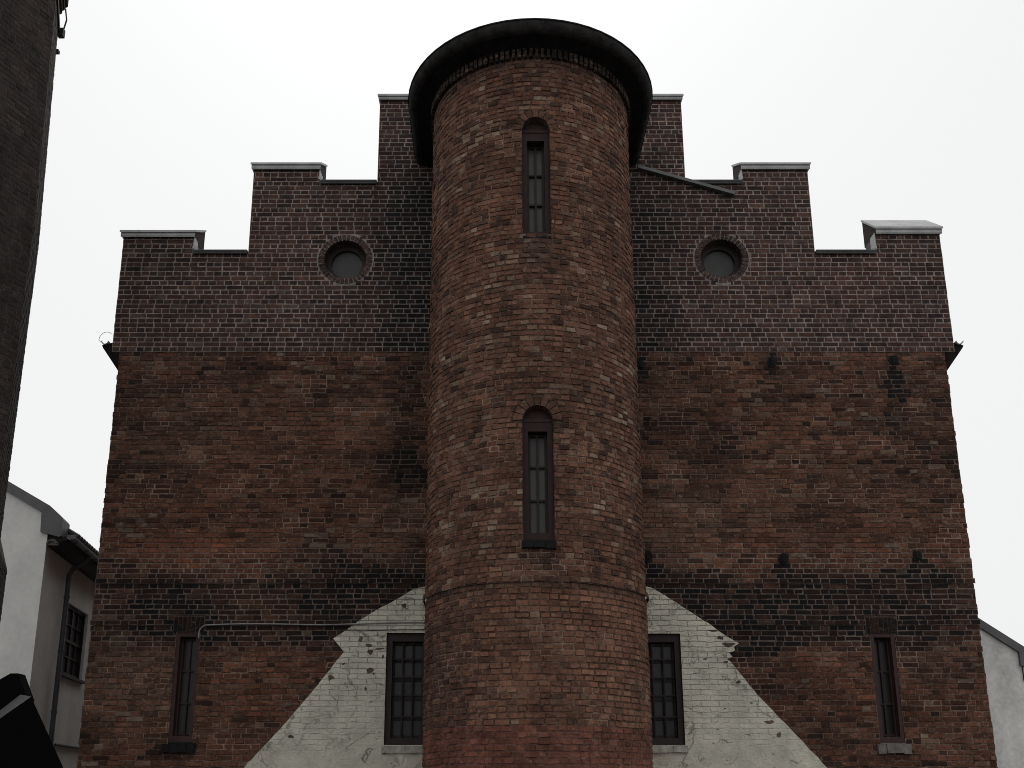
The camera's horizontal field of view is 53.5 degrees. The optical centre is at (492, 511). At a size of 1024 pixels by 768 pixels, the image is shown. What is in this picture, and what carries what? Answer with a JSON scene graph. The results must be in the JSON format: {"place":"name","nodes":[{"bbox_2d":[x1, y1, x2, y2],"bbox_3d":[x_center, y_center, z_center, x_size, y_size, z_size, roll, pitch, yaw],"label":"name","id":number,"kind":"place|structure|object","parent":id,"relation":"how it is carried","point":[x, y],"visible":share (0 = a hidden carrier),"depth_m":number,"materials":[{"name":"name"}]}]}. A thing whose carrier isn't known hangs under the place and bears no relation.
{"place":"outdoors","nodes":[
{"label":"outdoors","id":0,"kind":"place"},
{"bbox_2d":[0,673,62,767],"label":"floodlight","id":1,"kind":"object","parent":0,"point":[25,741],"visible":1,"depth_m":5.87,"materials":[{"name":"black metal"}]},
{"bbox_2d":[0,0,68,620],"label":"brick chimney","id":2,"kind":"object","parent":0,"point":[31,32],"visible":1,"depth_m":13.55,"materials":[{"name":"brick"}]},
{"bbox_2d":[0,481,98,767],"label":"plaster house","id":3,"kind":"structure","parent":0,"point":[51,558],"depth_m":19.68,"materials":[{"name":"white paint"}]},
{"bbox_2d":[61,605,85,683],"bbox_3d":[-8.938,2.795,21.574,0.210,1.518,1.900,2,-15,-7],"label":"window","id":4,"kind":"structure","parent":3,"relation":"in","point":[73,643],"depth_m":21.84,"materials":[{"name":"black glass"}]},
{"bbox_2d":[8,0,1023,645],"label":"sky","id":5,"kind":"structure","parent":0,"point":[162,111],"materials":[{"name":"white"}]},
{"bbox_2d":[408,18,653,767],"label":"round tower","id":6,"kind":"structure","parent":0,"point":[536,652],"depth_m":13.25,"materials":[{"name":"brick"}]},
{"bbox_2d":[522,123,550,237],"bbox_3d":[0.587,-4.526,13.955,0.374,1.851,0.266,0,-15,0],"label":"window","id":7,"kind":"structure","parent":6,"relation":"in","point":[535,136],"depth_m":14.01,"materials":[{"name":"glass"}]},
{"bbox_2d":[522,409,556,549],"bbox_3d":[0.567,-0.420,12.802,0.420,1.872,0.345,0,-15,0],"label":"window","id":8,"kind":"structure","parent":6,"relation":"in","point":[538,506],"depth_m":12.87,"materials":[{"name":"glass"}]},
{"bbox_2d":[76,94,997,767],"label":"brick building","id":9,"kind":"structure","parent":0,"point":[260,586],"depth_m":15.65,"materials":[{"name":"brick"}]},
{"bbox_2d":[161,633,199,752],"bbox_3d":[-4.515,2.647,14.900,0.466,1.739,0.293,0,-15,0],"label":"window","id":10,"kind":"structure","parent":9,"relation":"in","point":[187,644],"depth_m":14.94,"materials":[{"name":"glass"}]},
{"bbox_2d":[326,246,365,277],"bbox_3d":[-2.420,-4.087,16.840,0.686,0.686,0.070,0,-15,0],"label":"round window","id":11,"kind":"structure","parent":9,"relation":"in","point":[345,261],"depth_m":16.86,"materials":[{"name":"grey glass"}]},
{"bbox_2d":[381,634,424,753],"bbox_3d":[-1.260,2.647,14.864,0.678,1.734,0.246,0,-15,0],"label":"window","id":12,"kind":"structure","parent":9,"relation":"in","point":[404,708],"depth_m":14.93,"materials":[{"name":"black glass"}]},
{"bbox_2d":[648,634,687,752],"bbox_3d":[2.433,2.653,14.859,0.723,1.728,0.252,0,-15,0],"label":"window","id":13,"kind":"structure","parent":9,"relation":"in","point":[666,708],"depth_m":14.93,"materials":[{"name":"black glass"}]},
{"bbox_2d":[701,245,739,276],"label":"round window","id":14,"kind":"structure","parent":9,"relation":"in","point":[719,260],"depth_m":16.87,"materials":[{"name":"grey glass"}]},
{"bbox_2d":[870,634,911,753],"bbox_3d":[5.765,2.658,14.894,0.476,1.741,0.298,0,-15,0],"label":"window","id":15,"kind":"structure","parent":9,"relation":"in","point":[891,730],"depth_m":14.93,"materials":[{"name":"glass"}]},
{"bbox_2d":[978,618,1023,767],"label":"plaster house","id":16,"kind":"structure","parent":0,"point":[1003,655],"depth_m":18.79,"materials":[{"name":"white paint"}]}
]}

